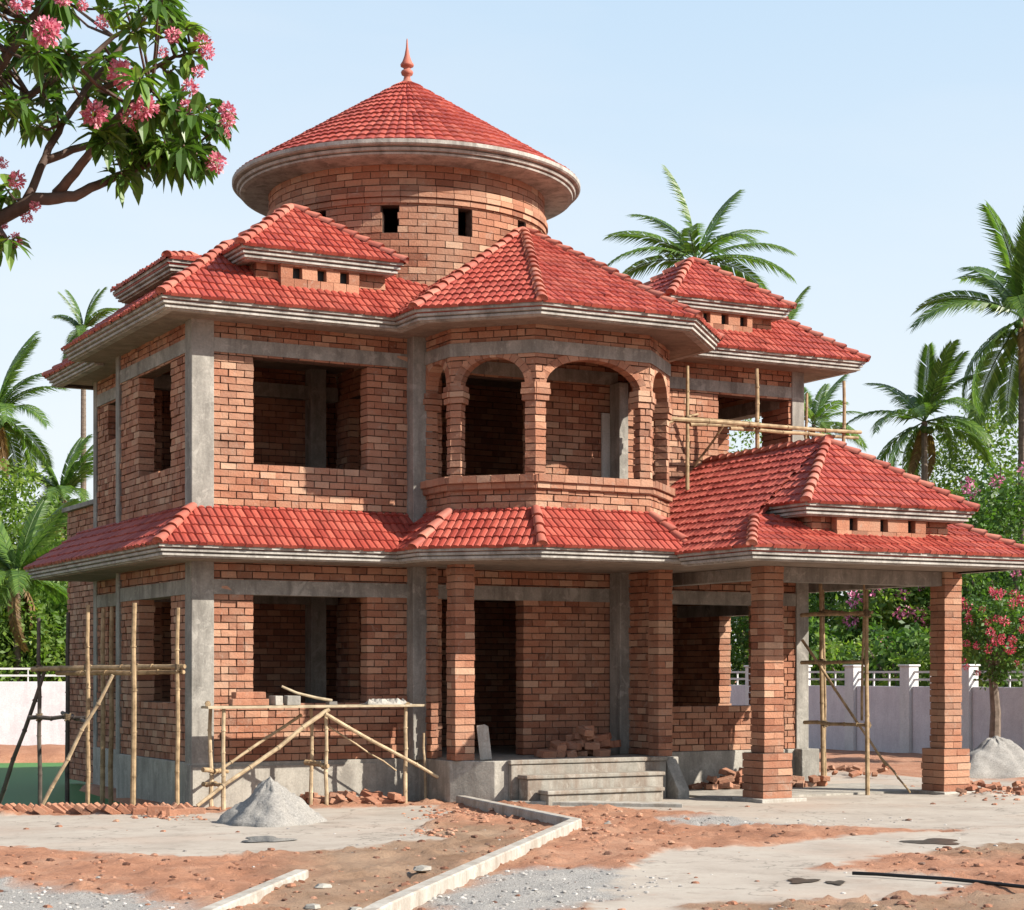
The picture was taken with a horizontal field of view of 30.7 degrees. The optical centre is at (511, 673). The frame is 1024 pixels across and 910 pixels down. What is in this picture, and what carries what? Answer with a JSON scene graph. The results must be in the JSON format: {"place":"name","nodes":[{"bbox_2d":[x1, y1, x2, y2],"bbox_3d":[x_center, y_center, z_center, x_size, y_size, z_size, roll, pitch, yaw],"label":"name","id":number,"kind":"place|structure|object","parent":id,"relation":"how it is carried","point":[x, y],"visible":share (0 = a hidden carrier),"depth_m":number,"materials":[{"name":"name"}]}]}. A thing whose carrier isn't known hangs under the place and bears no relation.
{"place":"outdoors","nodes":[
{"label":"outdoors","id":0,"kind":"place"},
{"bbox_2d":[0,763,123,805],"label":"pond water","id":1,"kind":"structure","parent":0,"point":[22,787],"depth_m":30.24,"materials":[{"name":"green liquid"}]},
{"bbox_2d":[0,681,1023,909],"bbox_3d":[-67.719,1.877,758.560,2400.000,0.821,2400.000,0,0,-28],"label":"ground","id":2,"kind":"structure","parent":0,"point":[807,849],"depth_m":17.48,"materials":[{"name":"grey concrete"}]},
{"bbox_2d":[2,803,16,811],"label":"loose brick","id":3,"kind":"object","parent":2,"relation":"on","point":[6,806],"visible":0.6,"depth_m":22.47,"materials":[{"name":"brick"}]},
{"bbox_2d":[14,803,30,812],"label":"loose brick","id":4,"kind":"object","parent":2,"relation":"on","point":[18,807],"visible":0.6,"depth_m":22.51,"materials":[{"name":"brick"}]},
{"bbox_2d":[0,668,65,745],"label":"boundary wall","id":5,"kind":"structure","parent":2,"relation":"on","point":[16,699],"depth_m":43.75,"materials":[{"name":"white paint"}]},
{"bbox_2d":[0,583,67,681],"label":"broadleaf tree","id":6,"kind":"object","parent":2,"relation":"on","point":[51,654],"visible":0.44,"depth_m":46.99,"materials":[{"name":"green plant"}]},
{"bbox_2d":[0,596,68,681],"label":"broadleaf tree","id":7,"kind":"object","parent":2,"relation":"on","point":[56,609],"visible":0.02,"depth_m":47.91,"materials":[{"name":"green plant"}]},
{"bbox_2d":[0,331,70,486],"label":"palm tree","id":8,"kind":"object","parent":2,"relation":"on","point":[9,432],"visible":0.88,"depth_m":62.41,"materials":[{"name":"green plant"}]},
{"bbox_2d":[2,565,68,603],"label":"broadleaf tree","id":9,"kind":"object","parent":2,"relation":"on","point":[64,584],"visible":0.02,"depth_m":55.32,"materials":[{"name":"green plant"}]},
{"bbox_2d":[0,456,74,599],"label":"broadleaf tree","id":10,"kind":"object","parent":2,"relation":"on","point":[11,514],"visible":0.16,"depth_m":59.57,"materials":[{"name":"green plant"}]},
{"bbox_2d":[11,493,66,562],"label":"broadleaf tree","id":11,"kind":"object","parent":2,"relation":"on","point":[15,550],"visible":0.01,"depth_m":65.59,"materials":[{"name":"green plant"}]},
{"bbox_2d":[32,804,46,814],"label":"loose brick","id":12,"kind":"object","parent":2,"relation":"on","point":[38,809],"visible":0.82,"depth_m":22.43,"materials":[{"name":"brick"}]},
{"bbox_2d":[0,498,80,681],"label":"palm tree","id":13,"kind":"object","parent":2,"relation":"on","point":[20,586],"visible":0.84,"depth_m":46.93,"materials":[{"name":"green plant"}]},
{"bbox_2d":[2,434,92,582],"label":"palm tree","id":14,"kind":"object","parent":2,"relation":"on","point":[70,480],"visible":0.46,"depth_m":65.69,"materials":[{"name":"green plant"}]},
{"bbox_2d":[49,803,66,813],"bbox_3d":[-5.498,1.661,22.650,0.200,0.076,0.117,34,8,7],"label":"loose brick","id":15,"kind":"object","parent":2,"relation":"on","point":[55,807],"visible":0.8,"depth_m":22.60,"materials":[{"name":"brick"}]},
{"bbox_2d":[63,802,77,812],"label":"loose brick","id":16,"kind":"object","parent":2,"relation":"on","point":[68,806],"visible":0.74,"depth_m":22.68,"materials":[{"name":"brick"}]},
{"bbox_2d":[51,286,119,501],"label":"palm tree","id":17,"kind":"object","parent":2,"relation":"on","point":[89,321],"visible":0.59,"depth_m":109.85,"materials":[{"name":"green plant"}]},
{"bbox_2d":[0,603,185,805],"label":"scaffold","id":18,"kind":"object","parent":2,"relation":"on","point":[67,670],"visible":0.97,"depth_m":23.94,"materials":[{"name":"brown wood"}]},
{"bbox_2d":[86,803,99,812],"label":"loose brick","id":19,"kind":"object","parent":2,"relation":"on","point":[91,807],"visible":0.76,"depth_m":22.56,"materials":[{"name":"brick"}]},
{"bbox_2d":[104,804,120,814],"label":"loose brick","id":20,"kind":"object","parent":2,"relation":"on","point":[110,810],"visible":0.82,"depth_m":22.42,"materials":[{"name":"brick"}]},
{"bbox_2d":[0,0,239,271],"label":"flowering tree","id":21,"kind":"object","parent":2,"relation":"on","point":[135,145],"visible":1,"depth_m":8.50,"materials":[{"name":"green plant"}]},
{"bbox_2d":[116,803,130,813],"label":"loose brick","id":22,"kind":"object","parent":2,"relation":"on","point":[120,807],"visible":0.82,"depth_m":22.49,"materials":[{"name":"brick"}]},
{"bbox_2d":[132,808,146,814],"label":"loose brick","id":23,"kind":"object","parent":2,"relation":"on","point":[138,811],"visible":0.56,"depth_m":22.37,"materials":[{"name":"brick"}]},
{"bbox_2d":[147,805,170,816],"bbox_3d":[-4.183,1.635,22.136,0.272,0.135,0.092,0,0,-3],"label":"loose brick","id":24,"kind":"object","parent":2,"relation":"on","point":[155,810],"visible":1,"depth_m":22.09,"materials":[{"name":"brick"}]},
{"bbox_2d":[173,808,189,814],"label":"loose brick","id":25,"kind":"object","parent":2,"relation":"on","point":[182,811],"visible":0.88,"depth_m":22.37,"materials":[{"name":"brick"}]},
{"bbox_2d":[189,807,204,813],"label":"loose brick","id":26,"kind":"object","parent":2,"relation":"on","point":[197,810],"visible":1,"depth_m":22.50,"materials":[{"name":"brick"}]},
{"bbox_2d":[198,869,308,909],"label":"kerb","id":27,"kind":"structure","parent":2,"relation":"on","point":[256,894],"depth_m":14.00,"materials":[{"name":"concrete"}]},
{"bbox_2d":[241,836,296,841],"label":"puddle","id":28,"kind":"object","parent":2,"relation":"on","point":[263,839],"visible":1,"depth_m":18.99,"materials":[{"name":"grey liquid"}]},
{"bbox_2d":[215,776,326,826],"bbox_3d":[-2.736,1.467,21.239,1.130,0.594,1.186,0,0,32],"label":"sand pile","id":29,"kind":"object","parent":2,"relation":"on","point":[269,802],"visible":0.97,"depth_m":20.94,"materials":[{"name":"sand"}]},
{"bbox_2d":[300,794,308,804],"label":"loose brick","id":30,"kind":"object","parent":2,"relation":"on","point":[302,797],"visible":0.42,"depth_m":24.33,"materials":[{"name":"brick"}]},
{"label":"loose brick","id":31,"kind":"object","parent":30,"relation":"on","visible":0},
{"bbox_2d":[307,797,323,803],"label":"loose brick","id":32,"kind":"object","parent":31,"relation":"on","point":[316,800],"visible":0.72,"depth_m":24.26,"materials":[{"name":"brick"}]},
{"bbox_2d":[304,903,320,908],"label":"rock","id":33,"kind":"object","parent":2,"relation":"on","point":[312,906],"visible":1,"depth_m":13.46,"materials":[{"name":"stone"}]},
{"bbox_2d":[196,701,438,809],"bbox_3d":[-2.492,1.071,23.870,3.398,1.462,0.663,0,0,-28],"label":"work trestle","id":34,"kind":"object","parent":2,"relation":"on","point":[224,783],"visible":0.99,"depth_m":23.66,"materials":[{"name":"brown wood"}]},
{"bbox_2d":[228,699,250,705],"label":"loose brick","id":35,"kind":"object","parent":34,"relation":"on","point":[239,702],"visible":1,"depth_m":23.14,"materials":[{"name":"brick"}]},
{"bbox_2d":[231,692,253,698],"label":"loose brick","id":36,"kind":"object","parent":35,"relation":"on","point":[237,695],"visible":1,"depth_m":23.19,"materials":[{"name":"brick"}]},
{"bbox_2d":[251,699,268,705],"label":"loose brick","id":37,"kind":"object","parent":34,"relation":"on","point":[259,702],"visible":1,"depth_m":23.27,"materials":[{"name":"brick"}]},
{"bbox_2d":[248,692,265,698],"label":"loose brick","id":38,"kind":"object","parent":37,"relation":"on","point":[259,694],"visible":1,"depth_m":23.31,"materials":[{"name":"brick"}]},
{"bbox_2d":[269,696,282,704],"bbox_3d":[-2.968,0.345,23.479,0.113,0.120,0.184,0,0,-36],"label":"concrete block","id":39,"kind":"object","parent":34,"relation":"on","point":[275,700],"depth_m":23.42,"materials":[{"name":"concrete"}]},
{"bbox_2d":[283,695,300,704],"bbox_3d":[-2.777,0.344,23.582,0.176,0.122,0.183,0,0,-22],"label":"concrete block","id":40,"kind":"object","parent":34,"relation":"on","point":[292,700],"depth_m":23.50,"materials":[{"name":"concrete"}]},
{"bbox_2d":[281,685,336,704],"bbox_3d":[-2.587,0.280,23.763,0.744,0.255,0.124,0,0,-28],"label":"hand tool","id":41,"kind":"object","parent":34,"relation":"on","point":[330,702],"visible":1,"depth_m":23.78,"materials":[{"name":"brown wood"}]},
{"bbox_2d":[360,698,411,704],"bbox_3d":[-1.634,0.364,24.220,0.637,0.086,0.280,0,0,-28],"label":"cement sack","id":42,"kind":"object","parent":34,"relation":"on","point":[396,701],"visible":1,"depth_m":24.12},
{"bbox_2d":[315,883,331,887],"bbox_3d":[-1.465,1.651,14.497,0.156,0.039,0.136,0,0,-28],"label":"rock","id":43,"kind":"object","parent":2,"relation":"on","point":[322,885],"visible":1,"depth_m":14.46,"materials":[{"name":"stone"}]},
{"bbox_2d":[335,794,348,802],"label":"loose brick","id":44,"kind":"object","parent":2,"relation":"on","point":[341,798],"visible":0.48,"depth_m":24.21,"materials":[{"name":"brick"}]},
{"bbox_2d":[343,790,359,802],"bbox_3d":[-2.071,1.591,24.073,0.200,0.076,0.117,33,-6,-29],"label":"loose brick","id":45,"kind":"object","parent":2,"relation":"on","point":[351,796],"visible":1,"depth_m":24.02,"materials":[{"name":"brick"}]},
{"bbox_2d":[360,789,379,799],"bbox_3d":[-1.857,1.596,24.347,0.234,0.080,0.111,28,17,14],"label":"loose brick","id":46,"kind":"object","parent":2,"relation":"on","point":[365,793],"visible":0.76,"depth_m":24.31,"materials":[{"name":"brick"}]},
{"bbox_2d":[365,796,381,804],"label":"loose brick","id":47,"kind":"object","parent":2,"relation":"on","point":[373,800],"visible":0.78,"depth_m":24.04,"materials":[{"name":"brick"}]},
{"bbox_2d":[378,797,395,803],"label":"loose brick","id":48,"kind":"object","parent":2,"relation":"on","point":[384,800],"visible":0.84,"depth_m":24.14,"materials":[{"name":"brick"}]},
{"bbox_2d":[396,796,405,802],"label":"loose brick","id":49,"kind":"object","parent":2,"relation":"on","point":[403,799],"visible":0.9,"depth_m":24.13,"materials":[{"name":"brick"}]},
{"bbox_2d":[387,792,400,799],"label":"loose brick","id":50,"kind":"object","parent":49,"relation":"on","point":[393,795],"visible":1,"depth_m":24.10,"materials":[{"name":"brick"}]},
{"bbox_2d":[413,865,430,871],"bbox_3d":[-0.754,1.634,15.653,0.160,0.055,0.186,0,0,41],"label":"rock","id":51,"kind":"object","parent":2,"relation":"on","point":[422,868],"visible":1,"depth_m":15.60,"materials":[{"name":"stone"}]},
{"bbox_2d":[361,795,581,909],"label":"kerb","id":52,"kind":"structure","parent":2,"relation":"on","point":[416,895],"depth_m":16.37,"materials":[{"name":"concrete"}]},
{"bbox_2d":[0,816,997,909],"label":"gravel","id":53,"kind":"structure","parent":2,"relation":"on","point":[430,901],"depth_m":14.23,"materials":[{"name":"gravel"}]},
{"bbox_2d":[0,801,1023,909],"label":"earth clods","id":54,"kind":"object","parent":2,"relation":"on","point":[901,902],"visible":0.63,"depth_m":16.21,"materials":[{"name":"brown soil"}]},
{"bbox_2d":[23,39,1023,807],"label":"house","id":55,"kind":"structure","parent":2,"relation":"on","point":[389,395],"depth_m":25.08,"materials":[{"name":"brick"}]},
{"bbox_2d":[476,724,491,759],"bbox_3d":[-0.366,0.910,24.517,0.170,0.470,0.060,-4,-9,-3],"label":"stone slab","id":56,"kind":"object","parent":55,"relation":"on","point":[484,742],"depth_m":24.49,"materials":[{"name":"concrete"}]},
{"bbox_2d":[536,750,557,757],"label":"loose brick","id":57,"kind":"object","parent":55,"relation":"on","point":[546,753],"visible":0.92,"depth_m":25.20,"materials":[{"name":"brick"}]},
{"bbox_2d":[549,747,565,757],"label":"loose brick","id":58,"kind":"object","parent":55,"relation":"on","point":[560,754],"visible":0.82,"depth_m":25.32,"materials":[{"name":"brick"}]},
{"bbox_2d":[550,740,566,751],"bbox_3d":[0.630,0.996,25.481,0.142,0.096,0.296,-4,13,-18],"label":"loose brick","id":59,"kind":"object","parent":58,"relation":"on","point":[556,744],"visible":1,"depth_m":25.39,"materials":[{"name":"brick"}]},
{"bbox_2d":[566,751,577,756],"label":"loose brick","id":60,"kind":"object","parent":55,"relation":"on","point":[572,754],"visible":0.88,"depth_m":25.36,"materials":[{"name":"brick"}]},
{"bbox_2d":[562,742,581,749],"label":"loose brick","id":61,"kind":"object","parent":60,"relation":"on","point":[573,746],"visible":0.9,"depth_m":25.44,"materials":[{"name":"brick"}]},
{"bbox_2d":[593,748,610,756],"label":"loose brick","id":62,"kind":"object","parent":55,"relation":"on","point":[602,752],"visible":0.96,"depth_m":25.61,"materials":[{"name":"brick"}]},
{"bbox_2d":[584,742,599,749],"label":"loose brick","id":63,"kind":"object","parent":62,"relation":"on","point":[592,745],"visible":1,"depth_m":25.62,"materials":[{"name":"brick"}]},
{"bbox_2d":[688,783,702,788],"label":"loose brick","id":64,"kind":"object","parent":55,"relation":"on","point":[696,786],"visible":0.94,"depth_m":26.84,"materials":[{"name":"brick"}]},
{"bbox_2d":[706,784,717,789],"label":"loose brick","id":65,"kind":"object","parent":55,"relation":"on","point":[711,786],"visible":1,"depth_m":26.61,"materials":[{"name":"brick"}]},
{"bbox_2d":[718,782,732,788],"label":"loose brick","id":66,"kind":"object","parent":55,"relation":"on","point":[727,785],"visible":0.9,"depth_m":26.77,"materials":[{"name":"brick"}]},
{"bbox_2d":[717,775,734,783],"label":"loose brick","id":67,"kind":"object","parent":66,"relation":"on","point":[729,778],"visible":1,"depth_m":26.83,"materials":[{"name":"brick"}]},
{"bbox_2d":[669,366,861,489],"bbox_3d":[3.643,-3.568,27.857,3.751,1.865,0.839,0,0,-28],"label":"scaffold","id":68,"kind":"object","parent":55,"relation":"on","point":[756,427],"visible":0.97,"depth_m":27.60,"materials":[{"name":"brown wood"}]},
{"bbox_2d":[804,781,816,786],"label":"loose brick","id":69,"kind":"object","parent":55,"relation":"on","point":[809,784],"visible":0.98,"depth_m":27.39,"materials":[{"name":"brick"}]},
{"bbox_2d":[808,775,819,782],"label":"loose brick","id":70,"kind":"object","parent":69,"relation":"on","point":[813,778],"visible":1,"depth_m":27.35,"materials":[{"name":"brick"}]},
{"bbox_2d":[112,785,1019,851],"bbox_3d":[1.880,1.658,24.313,7.203,0.176,12.816,0,0,40],"label":"brick rubble","id":71,"kind":"object","parent":2,"relation":"on","point":[452,831],"visible":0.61,"depth_m":21.63,"materials":[{"name":"brick"}]},
{"bbox_2d":[507,800,681,807],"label":"path slab","id":72,"kind":"structure","parent":2,"relation":"on","point":[624,804],"depth_m":23.82,"materials":[{"name":"concrete"}]},
{"bbox_2d":[603,164,797,289],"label":"palm tree","id":73,"kind":"object","parent":2,"relation":"on","point":[684,247],"visible":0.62,"depth_m":69.92,"materials":[{"name":"green plant"}]},
{"bbox_2d":[727,417,761,684],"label":"broadleaf tree","id":74,"kind":"object","parent":2,"relation":"on","point":[745,444],"depth_m":73.97,"materials":[{"name":"green plant"}]},
{"bbox_2d":[729,592,842,684],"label":"broadleaf tree","id":75,"kind":"object","parent":2,"relation":"on","point":[735,659],"visible":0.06,"depth_m":60.58,"materials":[{"name":"green plant"}]},
{"bbox_2d":[731,591,859,684],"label":"broadleaf tree","id":76,"kind":"object","parent":2,"relation":"on","point":[828,621],"visible":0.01,"depth_m":58.59,"materials":[{"name":"green plant"}]},
{"bbox_2d":[787,286,810,320],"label":"palm tree","id":77,"kind":"object","parent":2,"relation":"on","point":[791,314],"visible":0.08,"depth_m":110.31,"materials":[{"name":"green plant"}]},
{"bbox_2d":[787,878,820,882],"bbox_3d":[2.339,1.690,15.200,0.253,0.001,0.412,0,0,32],"label":"mud patch","id":78,"kind":"object","parent":2,"relation":"on","point":[797,880],"visible":1,"depth_m":15.22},
{"bbox_2d":[748,616,864,685],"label":"bush","id":79,"kind":"object","parent":2,"relation":"on","point":[813,628],"visible":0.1,"depth_m":48.72,"materials":[{"name":"green plant"}]},
{"bbox_2d":[804,374,868,450],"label":"palm tree","id":80,"kind":"object","parent":2,"relation":"on","point":[820,415],"visible":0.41,"depth_m":94.77,"materials":[{"name":"green plant"}]},
{"bbox_2d":[800,584,910,794],"bbox_3d":[4.853,0.158,26.870,0.754,3.259,2.046,0,0,-28],"label":"scaffold","id":81,"kind":"object","parent":2,"relation":"on","point":[822,663],"visible":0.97,"depth_m":26.86,"materials":[{"name":"brown wood"}]},
{"bbox_2d":[809,631,910,685],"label":"bush","id":82,"kind":"object","parent":2,"relation":"on","point":[833,653],"visible":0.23,"depth_m":47.38,"materials":[{"name":"green plant"}]},
{"bbox_2d":[729,664,1023,753],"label":"boundary wall","id":83,"kind":"structure","parent":2,"relation":"on","point":[899,718],"depth_m":39.65,"materials":[{"name":"white paint"}]},
{"bbox_2d":[829,586,930,674],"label":"broadleaf tree","id":84,"kind":"object","parent":2,"relation":"on","point":[879,600],"visible":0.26,"depth_m":49.09,"materials":[{"name":"green plant"}]},
{"bbox_2d":[838,620,929,685],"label":"bush","id":85,"kind":"object","parent":2,"relation":"on","point":[878,662],"visible":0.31,"depth_m":45.84,"materials":[{"name":"green plant"}]},
{"bbox_2d":[846,339,996,480],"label":"palm tree","id":86,"kind":"object","parent":2,"relation":"on","point":[928,402],"visible":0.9,"depth_m":61.79,"materials":[{"name":"green plant"}]},
{"bbox_2d":[876,634,982,685],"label":"bush","id":87,"kind":"object","parent":2,"relation":"on","point":[923,660],"visible":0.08,"depth_m":44.42,"materials":[{"name":"green plant"}]},
{"bbox_2d":[899,838,959,844],"bbox_3d":[4.301,1.696,18.790,0.662,0.001,0.623,0,0,-36],"label":"mud patch","id":88,"kind":"object","parent":2,"relation":"on","point":[938,841],"visible":1,"depth_m":18.81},
{"bbox_2d":[842,572,1023,610],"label":"broadleaf tree","id":89,"kind":"object","parent":2,"relation":"on","point":[845,595],"depth_m":57.75,"materials":[{"name":"green plant"}]},
{"bbox_2d":[852,871,1023,888],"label":"hose","id":90,"kind":"object","parent":2,"relation":"on","point":[938,878],"visible":1,"depth_m":15.20,"materials":[{"name":"black rubber"}]},
{"bbox_2d":[894,399,1017,583],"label":"broadleaf tree","id":91,"kind":"object","parent":2,"relation":"on","point":[991,427],"visible":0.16,"depth_m":65.04,"materials":[{"name":"green plant"}]},
{"bbox_2d":[893,461,1023,641],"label":"broadleaf tree","id":92,"kind":"object","parent":2,"relation":"on","point":[995,510],"visible":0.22,"depth_m":49.01,"materials":[{"name":"green plant"}]},
{"bbox_2d":[907,200,1023,592],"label":"palm tree","id":93,"kind":"object","parent":2,"relation":"on","point":[1011,294],"visible":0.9,"depth_m":62.05,"materials":[{"name":"green plant"}]},
{"bbox_2d":[960,617,1022,686],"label":"bush","id":94,"kind":"object","parent":2,"relation":"on","point":[1001,649],"visible":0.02,"depth_m":42.70,"materials":[{"name":"green plant"}]},
{"bbox_2d":[960,582,1023,737],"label":"flowering tree","id":95,"kind":"object","parent":2,"relation":"on","point":[992,632],"visible":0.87,"depth_m":34.62,"materials":[{"name":"green plant"}]},
{"bbox_2d":[969,736,1023,778],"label":"gravel pile","id":96,"kind":"object","parent":2,"relation":"on","point":[996,757],"visible":0.81,"depth_m":30.50,"materials":[{"name":"gravel"}]},
{"bbox_2d":[971,628,1023,686],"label":"bush","id":97,"kind":"object","parent":2,"relation":"on","point":[1018,684],"visible":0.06,"depth_m":41.62,"materials":[{"name":"green plant"}]},
{"bbox_2d":[0,0,1023,670],"label":"sky","id":98,"kind":"structure","parent":0,"point":[866,139],"materials":[{"name":"blue"}]},
{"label":"loose brick","id":99,"kind":"object","parent":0,"visible":0},
{"bbox_2d":[599,740,612,748],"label":"loose brick","id":100,"kind":"object","parent":99,"relation":"on","point":[606,744],"visible":0.58,"depth_m":25.82,"materials":[{"name":"brick"}]},
{"bbox_2d":[592,734,607,741],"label":"loose brick","id":101,"kind":"object","parent":100,"relation":"on","point":[600,737],"visible":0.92,"depth_m":25.82,"materials":[{"name":"brick"}]},
{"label":"loose brick","id":102,"kind":"object","parent":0,"visible":0},
{"bbox_2d":[582,734,595,740],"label":"loose brick","id":103,"kind":"object","parent":102,"relation":"on","point":[586,738],"visible":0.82,"depth_m":25.69,"materials":[{"name":"brick"}]},
{"bbox_2d":[570,732,591,741],"bbox_3d":[0.956,0.899,25.825,0.292,0.100,0.139,12,-17,-32],"label":"loose brick","id":104,"kind":"object","parent":103,"relation":"on","point":[576,736],"visible":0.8,"depth_m":25.73,"materials":[{"name":"brick"}]},
{"bbox_2d":[576,726,593,736],"bbox_3d":[1.002,0.800,25.723,0.142,0.096,0.296,5,9,-25],"label":"loose brick","id":105,"kind":"object","parent":103,"relation":"on","point":[582,730],"visible":1,"depth_m":25.62,"materials":[{"name":"brick"}]},
{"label":"loose brick","id":106,"kind":"object","parent":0,"visible":0},
{"bbox_2d":[73,803,90,814],"bbox_3d":[-5.186,1.669,22.620,0.237,0.077,0.114,33,2,4],"label":"loose brick","id":107,"kind":"object","parent":106,"relation":"on","point":[79,808],"visible":0.76,"depth_m":22.57,"materials":[{"name":"brick"}]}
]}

